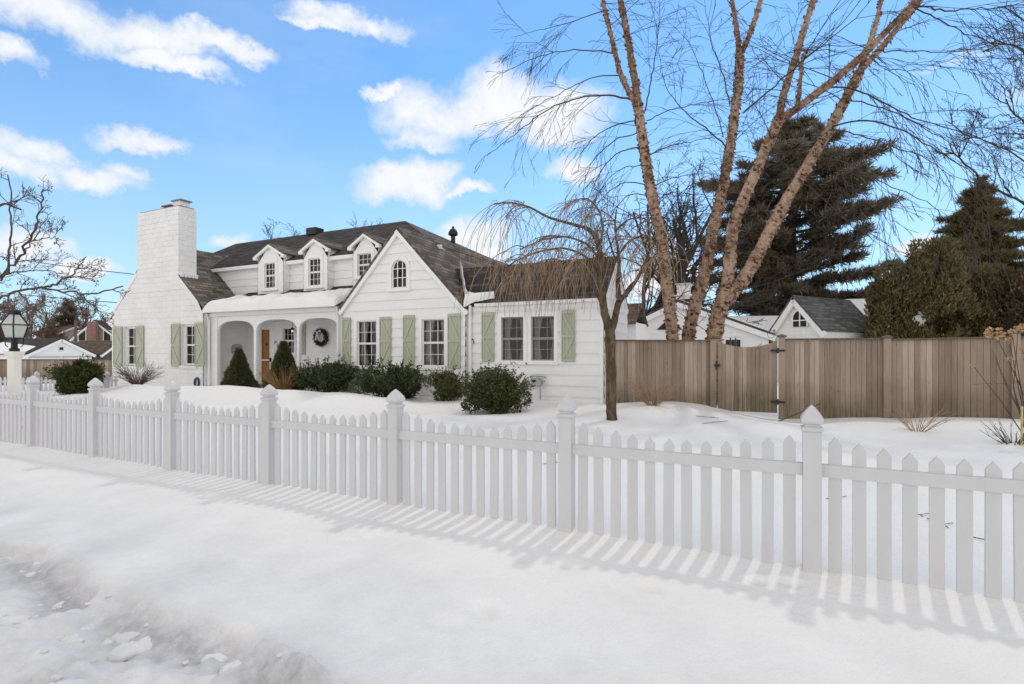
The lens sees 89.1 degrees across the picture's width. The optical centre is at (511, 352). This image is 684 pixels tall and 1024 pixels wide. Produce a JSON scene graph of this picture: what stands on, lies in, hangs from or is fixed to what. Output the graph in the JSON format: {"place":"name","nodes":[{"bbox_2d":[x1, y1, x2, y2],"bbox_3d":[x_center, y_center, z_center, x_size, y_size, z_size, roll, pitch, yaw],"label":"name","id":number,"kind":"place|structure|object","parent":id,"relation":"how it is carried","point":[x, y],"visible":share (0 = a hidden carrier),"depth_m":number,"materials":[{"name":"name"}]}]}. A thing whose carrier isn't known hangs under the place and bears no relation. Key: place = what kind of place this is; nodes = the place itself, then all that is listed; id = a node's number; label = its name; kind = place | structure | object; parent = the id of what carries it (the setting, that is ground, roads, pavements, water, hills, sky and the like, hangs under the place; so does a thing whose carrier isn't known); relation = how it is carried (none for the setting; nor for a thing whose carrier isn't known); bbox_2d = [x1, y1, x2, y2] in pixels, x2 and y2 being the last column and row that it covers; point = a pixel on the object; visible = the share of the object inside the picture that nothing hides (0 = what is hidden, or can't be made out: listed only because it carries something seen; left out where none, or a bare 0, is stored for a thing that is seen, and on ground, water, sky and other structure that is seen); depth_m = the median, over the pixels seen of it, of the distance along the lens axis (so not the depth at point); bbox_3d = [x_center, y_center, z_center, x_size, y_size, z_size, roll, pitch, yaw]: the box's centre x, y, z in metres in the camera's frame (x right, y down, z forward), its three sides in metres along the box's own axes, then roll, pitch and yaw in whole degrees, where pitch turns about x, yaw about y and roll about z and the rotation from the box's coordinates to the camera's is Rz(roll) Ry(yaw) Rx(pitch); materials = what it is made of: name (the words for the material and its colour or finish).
{"place":"outdoors","nodes":[
{"label":"outdoors","id":0,"kind":"place"},
{"bbox_2d":[0,342,35,353],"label":"roof snow","id":1,"kind":"structure","parent":0,"point":[3,347],"depth_m":45.04,"materials":[{"name":"white snow"}]},
{"bbox_2d":[0,292,116,302],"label":"power line","id":2,"kind":"object","parent":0,"point":[63,298],"visible":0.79,"depth_m":27.57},
{"bbox_2d":[0,382,1023,683],"bbox_3d":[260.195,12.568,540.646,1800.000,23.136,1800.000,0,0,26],"label":"snow ground","id":3,"kind":"structure","parent":0,"point":[312,586],"depth_m":3.77,"materials":[{"name":"white snow"}]},
{"bbox_2d":[0,293,12,334],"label":"bare tree","id":4,"kind":"object","parent":3,"relation":"on","point":[4,306],"visible":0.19,"depth_m":59.09,"materials":[{"name":"brown plant"}]},
{"bbox_2d":[0,309,28,394],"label":"lamp post","id":5,"kind":"object","parent":3,"relation":"on","point":[14,325],"visible":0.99,"depth_m":9.69,"materials":[{"name":"beige paint"}]},
{"bbox_2d":[0,296,35,342],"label":"bare tree","id":6,"kind":"object","parent":3,"relation":"on","point":[6,311],"visible":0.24,"depth_m":61.72,"materials":[{"name":"brown plant"}]},
{"bbox_2d":[14,292,48,337],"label":"bare tree","id":7,"kind":"object","parent":3,"relation":"on","point":[22,299],"visible":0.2,"depth_m":84.22,"materials":[{"name":"brown plant"}]},
{"bbox_2d":[0,338,95,358],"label":"garage","id":8,"kind":"structure","parent":3,"relation":"on","point":[53,348],"depth_m":45.02,"materials":[{"name":"white"}]},
{"bbox_2d":[64,357,89,358],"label":"garage door","id":9,"kind":"structure","parent":8,"relation":"in","point":[64,357],"depth_m":45.90,"materials":[{"name":"white paint"}]},
{"bbox_2d":[27,285,68,337],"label":"bare tree","id":10,"kind":"object","parent":3,"relation":"on","point":[48,334],"visible":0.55,"depth_m":69.84,"materials":[{"name":"brown plant"}]},
{"bbox_2d":[0,359,111,384],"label":"wooden fence","id":11,"kind":"object","parent":3,"relation":"on","point":[30,367],"visible":0.3,"depth_m":24.28,"materials":[{"name":"brown wood"}]},
{"bbox_2d":[33,325,80,342],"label":"house","id":12,"kind":"structure","parent":3,"relation":"on","point":[69,331],"depth_m":72.95,"materials":[{"name":"beige paint"}]},
{"bbox_2d":[0,371,117,391],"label":"picket fence","id":13,"kind":"object","parent":3,"relation":"on","point":[108,383],"visible":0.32,"depth_m":17.92,"materials":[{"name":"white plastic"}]},
{"bbox_2d":[0,169,129,331],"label":"bare tree","id":14,"kind":"object","parent":3,"relation":"on","point":[10,204],"visible":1,"depth_m":11.96,"materials":[{"name":"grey plant"}]},
{"bbox_2d":[50,296,80,326],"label":"spruce tree","id":15,"kind":"object","parent":3,"relation":"on","point":[66,319],"visible":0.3,"depth_m":74.45,"materials":[{"name":"green plant"}]},
{"bbox_2d":[42,353,105,394],"bbox_3d":[-13.993,0.732,16.672,1.617,1.453,2.052,0,0,-43],"label":"yew shrub","id":16,"kind":"object","parent":3,"relation":"on","point":[79,375],"visible":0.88,"depth_m":16.33,"materials":[{"name":"green plant"}]},
{"bbox_2d":[74,320,76,343],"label":"utility pole","id":17,"kind":"object","parent":3,"relation":"on","point":[75,331],"visible":0.35,"depth_m":59.89,"materials":[{"name":"brown wood"}]},
{"bbox_2d":[65,296,99,339],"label":"bare tree","id":18,"kind":"object","parent":3,"relation":"on","point":[83,314],"visible":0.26,"depth_m":72.30,"materials":[{"name":"brown plant"}]},
{"bbox_2d":[69,320,111,341],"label":"house","id":19,"kind":"structure","parent":3,"relation":"on","point":[87,332],"depth_m":63.92,"materials":[{"name":"red brick"}]},
{"bbox_2d":[78,330,85,340],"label":"window","id":20,"kind":"structure","parent":19,"relation":"in","point":[82,337],"depth_m":63.94,"materials":[{"name":"metal"}]},
{"bbox_2d":[103,330,111,340],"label":"window","id":21,"kind":"structure","parent":19,"relation":"in","point":[106,337],"depth_m":63.94,"materials":[{"name":"metal"}]},
{"bbox_2d":[75,341,111,358],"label":"house","id":22,"kind":"structure","parent":3,"relation":"on","point":[101,349],"depth_m":51.03,"materials":[{"name":"brown"}]},
{"bbox_2d":[96,324,97,340],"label":"utility pole","id":23,"kind":"object","parent":3,"relation":"on","point":[96,332],"visible":0.35,"depth_m":60.92,"materials":[{"name":"brown wood"}]},
{"bbox_2d":[106,358,166,384],"bbox_3d":[-12.945,0.694,18.033,1.788,1.086,1.699,0,0,-11],"label":"bare shrub","id":24,"kind":"object","parent":3,"relation":"on","point":[143,379],"visible":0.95,"depth_m":17.88,"materials":[{"name":"brown plant"}]},
{"bbox_2d":[0,557,345,683],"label":"snow clods","id":25,"kind":"object","parent":3,"relation":"on","point":[124,650],"visible":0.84,"depth_m":3.15,"materials":[{"name":"white snow"}]},
{"bbox_2d":[219,348,261,387],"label":"conifer","id":26,"kind":"object","parent":3,"relation":"on","point":[235,373],"visible":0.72,"depth_m":17.03,"materials":[{"name":"green plant"}]},
{"bbox_2d":[255,364,307,389],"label":"ornamental grass","id":27,"kind":"object","parent":3,"relation":"on","point":[284,386],"depth_m":15.77,"materials":[{"name":"brown plant"}]},
{"bbox_2d":[260,341,304,389],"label":"conifer","id":28,"kind":"object","parent":3,"relation":"on","point":[284,357],"visible":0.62,"depth_m":16.34,"materials":[{"name":"green plant"}]},
{"bbox_2d":[261,218,305,238],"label":"bare tree","id":29,"kind":"object","parent":3,"relation":"on","point":[294,233],"visible":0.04,"depth_m":49.77,"materials":[{"name":"brown plant"}]},
{"bbox_2d":[290,354,361,391],"bbox_3d":[-5.802,0.698,16.012,2.394,1.344,2.033,0,0,26],"label":"evergreen shrub","id":30,"kind":"object","parent":3,"relation":"on","point":[336,376],"visible":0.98,"depth_m":15.55,"materials":[{"name":"green plant"}]},
{"bbox_2d":[346,212,383,227],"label":"bare tree","id":31,"kind":"object","parent":3,"relation":"on","point":[363,223],"visible":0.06,"depth_m":51.35,"materials":[{"name":"brown plant"}]},
{"bbox_2d":[106,198,628,403],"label":"white house","id":32,"kind":"structure","parent":3,"relation":"on","point":[402,280],"depth_m":17.96,"materials":[{"name":"paint"}]},
{"bbox_2d":[10,258,133,274],"bbox_3d":[-26.864,-5.236,25.779,24.318,4.071,0.032,0,0,20],"label":"power line","id":33,"kind":"object","parent":32,"relation":"attached to","point":[75,267],"visible":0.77,"depth_m":23.09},
{"bbox_2d":[127,326,134,364],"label":"window","id":34,"kind":"structure","parent":32,"relation":"in","point":[128,328],"depth_m":22.05,"materials":[{"name":"white paint"}]},
{"bbox_2d":[184,324,193,364],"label":"window","id":35,"kind":"structure","parent":32,"relation":"in","point":[186,345],"depth_m":20.37,"materials":[{"name":"white paint"}]},
{"bbox_2d":[194,377,199,385],"bbox_3d":[-12.026,1.149,19.829,0.322,0.422,0.066,0,0,26],"label":"hose","id":36,"kind":"object","parent":32,"relation":"attached to","point":[197,379],"visible":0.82,"depth_m":19.80,"materials":[{"name":"blue plastic"}]},
{"bbox_2d":[231,344,241,352],"bbox_3d":[-11.044,-0.146,20.889,0.160,0.368,0.380,0,0,26],"label":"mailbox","id":37,"kind":"object","parent":32,"relation":"attached to","point":[234,346],"visible":0.67,"depth_m":20.75,"materials":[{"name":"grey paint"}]},
{"bbox_2d":[259,322,274,384],"bbox_3d":[-9.879,0.167,20.980,0.951,2.746,0.160,0,0,26],"label":"door","id":38,"kind":"structure","parent":32,"relation":"in","point":[266,329],"depth_m":21.02,"materials":[{"name":"orange wood"}]},
{"bbox_2d":[260,259,277,291],"bbox_3d":[-9.486,-3.024,20.427,0.911,1.232,0.195,0,0,26],"label":"window","id":39,"kind":"structure","parent":32,"relation":"in","point":[272,261],"depth_m":20.46,"materials":[{"name":"white paint"}]},
{"bbox_2d":[201,288,351,312],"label":"roof snow","id":40,"kind":"structure","parent":32,"relation":"on","point":[322,298],"depth_m":18.11,"materials":[{"name":"white snow"}]},
{"bbox_2d":[281,325,296,355],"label":"window","id":41,"kind":"structure","parent":32,"relation":"in","point":[283,328],"depth_m":20.41,"materials":[{"name":"white paint"}]},
{"bbox_2d":[302,363,322,367],"bbox_3d":[-7.394,0.865,19.373,1.689,0.950,0.500,0,0,26],"label":"bench","id":42,"kind":"object","parent":32,"relation":"on","point":[311,363],"visible":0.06,"depth_m":19.71,"materials":[{"name":"white paint"}]},
{"bbox_2d":[304,254,323,288],"bbox_3d":[-7.339,-3.001,19.394,0.925,1.259,0.195,0,0,26],"label":"window","id":43,"kind":"structure","parent":32,"relation":"in","point":[319,256],"depth_m":19.41,"materials":[{"name":"white paint"}]},
{"bbox_2d":[313,328,328,346],"bbox_3d":[-7.193,-0.572,19.545,0.784,0.774,0.320,0,0,26],"label":"wreath","id":44,"kind":"object","parent":32,"relation":"attached to","point":[316,335],"visible":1,"depth_m":19.49,"materials":[{"name":"green plant"}]},
{"bbox_2d":[353,249,376,279],"bbox_3d":[-5.186,-3.101,18.357,0.937,1.032,0.195,0,0,26],"label":"window","id":45,"kind":"structure","parent":32,"relation":"in","point":[357,253],"depth_m":18.44,"materials":[{"name":"white paint"}]},
{"bbox_2d":[354,316,379,369],"bbox_3d":[-4.533,-0.285,16.448,1.094,1.659,0.310,0,0,26],"label":"window","id":46,"kind":"structure","parent":32,"relation":"in","point":[365,321],"depth_m":16.52,"materials":[{"name":"white paint"}]},
{"bbox_2d":[387,255,410,291],"bbox_3d":[-3.423,-2.400,15.825,0.883,1.086,0.130,0,0,26],"label":"arched window","id":47,"kind":"structure","parent":32,"relation":"in","point":[396,259],"depth_m":15.83,"materials":[{"name":"white paint"}]},
{"bbox_2d":[416,314,448,369],"bbox_3d":[-2.282,-0.291,15.365,1.092,1.615,0.310,0,0,26],"label":"window","id":48,"kind":"structure","parent":32,"relation":"in","point":[429,319],"depth_m":15.44,"materials":[{"name":"white paint"}]},
{"bbox_2d":[460,261,493,306],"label":"roof snow","id":49,"kind":"structure","parent":32,"relation":"on","point":[472,297],"depth_m":14.65,"materials":[{"name":"white snow"}]},
{"bbox_2d":[496,313,526,363],"bbox_3d":[0.046,-0.376,14.374,0.951,1.404,0.315,0,0,26],"label":"window","id":50,"kind":"structure","parent":32,"relation":"in","point":[500,317],"depth_m":14.42,"materials":[{"name":"white paint"}]},
{"bbox_2d":[521,375,545,399],"bbox_3d":[0.571,1.124,13.879,0.670,1.031,0.207,0,0,26],"label":"gas meter","id":51,"kind":"object","parent":32,"relation":"attached to","point":[539,381],"visible":0.66,"depth_m":13.76,"materials":[{"name":"grey paint"}]},
{"bbox_2d":[526,312,558,364],"bbox_3d":[0.856,-0.376,13.985,0.936,1.392,0.315,0,0,26],"label":"window","id":52,"kind":"structure","parent":32,"relation":"in","point":[533,343],"depth_m":14.01,"materials":[{"name":"white paint"}]},
{"bbox_2d":[347,355,428,398],"bbox_3d":[-3.387,0.717,14.485,2.439,1.320,1.904,0,0,26],"label":"evergreen shrub","id":53,"kind":"object","parent":3,"relation":"on","point":[403,380],"visible":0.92,"depth_m":14.05,"materials":[{"name":"green plant"}]},
{"bbox_2d":[418,362,464,400],"bbox_3d":[-1.849,0.821,13.736,1.373,1.112,1.389,0,0,26],"label":"boxwood shrub","id":54,"kind":"object","parent":3,"relation":"on","point":[446,382],"visible":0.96,"depth_m":13.55,"materials":[{"name":"green plant"}]},
{"bbox_2d":[457,360,535,413],"bbox_3d":[-0.301,0.799,11.549,1.792,1.294,1.732,0,0,-11],"label":"boxwood shrub","id":55,"kind":"object","parent":3,"relation":"on","point":[491,390],"visible":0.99,"depth_m":11.27,"materials":[{"name":"green plant"}]},
{"bbox_2d":[0,375,1023,602],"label":"picket fence","id":56,"kind":"object","parent":3,"relation":"on","point":[394,433],"visible":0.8,"depth_m":4.40,"materials":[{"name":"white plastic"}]},
{"bbox_2d":[454,194,712,420],"bbox_3d":[1.134,-0.908,10.754,5.585,4.632,3.121,0,0,26],"label":"weeping tree","id":57,"kind":"object","parent":3,"relation":"on","point":[610,324],"visible":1,"depth_m":10.38,"materials":[{"name":"brown plant"}]},
{"bbox_2d":[627,303,647,339],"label":"outbuilding","id":58,"kind":"structure","parent":3,"relation":"on","point":[637,325],"depth_m":18.94,"materials":[{"name":"white"}]},
{"bbox_2d":[619,360,681,405],"bbox_3d":[3.007,0.685,11.546,1.439,1.086,1.620,0,0,-41],"label":"bare shrub","id":59,"kind":"object","parent":3,"relation":"on","point":[646,400],"visible":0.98,"depth_m":11.46,"materials":[{"name":"brown plant"}]},
{"bbox_2d":[564,184,741,314],"bbox_3d":[10.800,-4.453,34.466,9.707,11.614,14.949,0,0,34],"label":"bare tree","id":60,"kind":"object","parent":3,"relation":"on","point":[649,309],"visible":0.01,"depth_m":33.12,"materials":[{"name":"brown plant"}]},
{"bbox_2d":[586,169,728,299],"bbox_3d":[11.208,-3.169,29.926,11.993,14.642,8.021,0,0,41],"label":"bare tree","id":61,"kind":"object","parent":3,"relation":"on","point":[671,249],"visible":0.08,"depth_m":30.21,"materials":[{"name":"brown plant"}]},
{"bbox_2d":[617,153,788,345],"bbox_3d":[9.943,-4.204,27.839,8.776,11.111,13.043,0,0,26],"label":"bare tree","id":62,"kind":"object","parent":3,"relation":"on","point":[682,268],"visible":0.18,"depth_m":25.53,"materials":[{"name":"brown plant"}]},
{"bbox_2d":[646,270,775,347],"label":"garage","id":63,"kind":"structure","parent":3,"relation":"on","point":[737,333],"depth_m":23.10,"materials":[{"name":"white"}]},
{"bbox_2d":[679,299,768,330],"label":"roof snow","id":64,"kind":"structure","parent":63,"relation":"on","point":[738,319],"depth_m":22.60,"materials":[{"name":"white snow"}]},
{"bbox_2d":[724,338,730,344],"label":"window","id":65,"kind":"structure","parent":63,"relation":"in","point":[727,341],"depth_m":22.62,"materials":[{"name":"metal"}]},
{"bbox_2d":[730,338,735,345],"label":"window","id":66,"kind":"structure","parent":63,"relation":"in","point":[732,342],"depth_m":22.52,"materials":[{"name":"metal"}]},
{"bbox_2d":[735,338,741,346],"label":"window","id":67,"kind":"structure","parent":63,"relation":"in","point":[738,341],"depth_m":22.43,"materials":[{"name":"metal"}]},
{"bbox_2d":[468,0,1023,404],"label":"river birch","id":68,"kind":"object","parent":3,"relation":"on","point":[730,289],"visible":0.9,"depth_m":12.00,"materials":[{"name":"brown plant"}]},
{"bbox_2d":[779,403,820,421],"bbox_3d":[6.049,1.270,10.960,0.926,0.407,0.020,0,0,0],"label":"stick","id":69,"kind":"object","parent":3,"relation":"on","point":[797,413],"visible":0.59,"depth_m":10.95,"materials":[{"name":"brown wood"}]},
{"bbox_2d":[692,109,908,315],"bbox_3d":[17.314,-6.702,32.739,10.739,16.356,12.472,0,0,-3],"label":"pine tree","id":70,"kind":"object","parent":3,"relation":"on","point":[809,202],"visible":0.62,"depth_m":30.43,"materials":[{"name":"green plant"}]},
{"bbox_2d":[768,295,865,381],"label":"shed","id":71,"kind":"structure","parent":3,"relation":"on","point":[804,317],"depth_m":21.11,"materials":[{"name":"white siding"},{"name":"grey asphalt shingle"},{"name":"white paint"}]},
{"bbox_2d":[792,310,807,326],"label":"window","id":72,"kind":"structure","parent":71,"relation":"in","point":[798,320],"depth_m":20.93,"materials":[{"name":"metal"}]},
{"bbox_2d":[615,330,1023,418],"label":"wooden fence","id":73,"kind":"object","parent":3,"relation":"on","point":[852,378],"visible":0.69,"depth_m":11.32,"materials":[{"name":"brown wood"}]},
{"bbox_2d":[861,257,922,340],"bbox_3d":[15.044,-1.067,20.583,2.401,5.169,2.255,0,0,26],"label":"arborvitae","id":74,"kind":"object","parent":3,"relation":"on","point":[880,318],"visible":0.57,"depth_m":20.03,"materials":[{"name":"green plant"}]},
{"bbox_2d":[883,400,954,431],"bbox_3d":[6.751,1.047,8.614,0.998,0.629,0.875,0,0,26],"label":"bare shrub","id":75,"kind":"object","parent":3,"relation":"on","point":[920,422],"visible":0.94,"depth_m":8.56,"materials":[{"name":"brown plant"}]},
{"bbox_2d":[887,234,982,337],"bbox_3d":[16.111,-1.474,19.906,2.863,6.032,2.943,0,0,26],"label":"arborvitae","id":76,"kind":"object","parent":3,"relation":"on","point":[952,293],"visible":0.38,"depth_m":19.30,"materials":[{"name":"green plant"}]},
{"bbox_2d":[924,254,1012,338],"bbox_3d":[18.137,-1.208,20.467,2.954,5.540,3.018,0,0,26],"label":"arborvitae","id":77,"kind":"object","parent":3,"relation":"on","point":[987,317],"visible":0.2,"depth_m":19.64,"materials":[{"name":"green plant"}]},
{"bbox_2d":[919,173,1023,336],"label":"spruce tree","id":78,"kind":"object","parent":3,"relation":"on","point":[1009,253],"visible":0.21,"depth_m":22.30,"materials":[{"name":"green plant"}]},
{"bbox_2d":[930,0,1023,241],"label":"bare tree","id":79,"kind":"object","parent":3,"relation":"on","point":[1007,194],"visible":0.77,"depth_m":14.94,"materials":[{"name":"brown plant"}]},
{"bbox_2d":[969,324,1023,435],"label":"hydrangea","id":80,"kind":"object","parent":3,"relation":"on","point":[1018,327],"visible":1,"depth_m":7.55,"materials":[{"name":"beige plant"}]},
{"bbox_2d":[980,419,1023,444],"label":"bare shrub","id":81,"kind":"object","parent":3,"relation":"on","point":[1005,441],"visible":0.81,"depth_m":7.37,"materials":[{"name":"plant"}]},
{"bbox_2d":[990,262,1023,335],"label":"arborvitae","id":82,"kind":"object","parent":3,"relation":"on","point":[1012,303],"visible":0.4,"depth_m":19.01,"materials":[{"name":"green plant"}]},
{"bbox_2d":[1020,406,1022,445],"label":"plant stake","id":83,"kind":"object","parent":3,"relation":"on","point":[1021,436],"visible":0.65,"depth_m":7.16,"materials":[{"name":"brown wood"}]},
{"bbox_2d":[0,0,1023,338],"label":"sky","id":84,"kind":"structure","parent":0,"point":[298,113],"materials":[{"name":"blue"}]},
{"bbox_3d":[12.764,-0.042,28.260,4.051,3.764,6.963,0,0,26],"label":"house","id":85,"kind":"object","parent":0,"visible":0},
{"bbox_2d":[730,316,777,329],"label":"roof snow","id":86,"kind":"structure","parent":85,"relation":"on","point":[768,323],"depth_m":26.83,"materials":[{"name":"white snow"}]},
{"bbox_3d":[17.748,-0.397,25.862,3.536,4.474,8.576,0,0,26],"label":"house","id":87,"kind":"object","parent":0,"visible":0},
{"bbox_2d":[845,299,925,325],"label":"roof snow","id":88,"kind":"structure","parent":87,"relation":"on","point":[859,304],"depth_m":24.58,"materials":[{"name":"white snow"}]}
]}

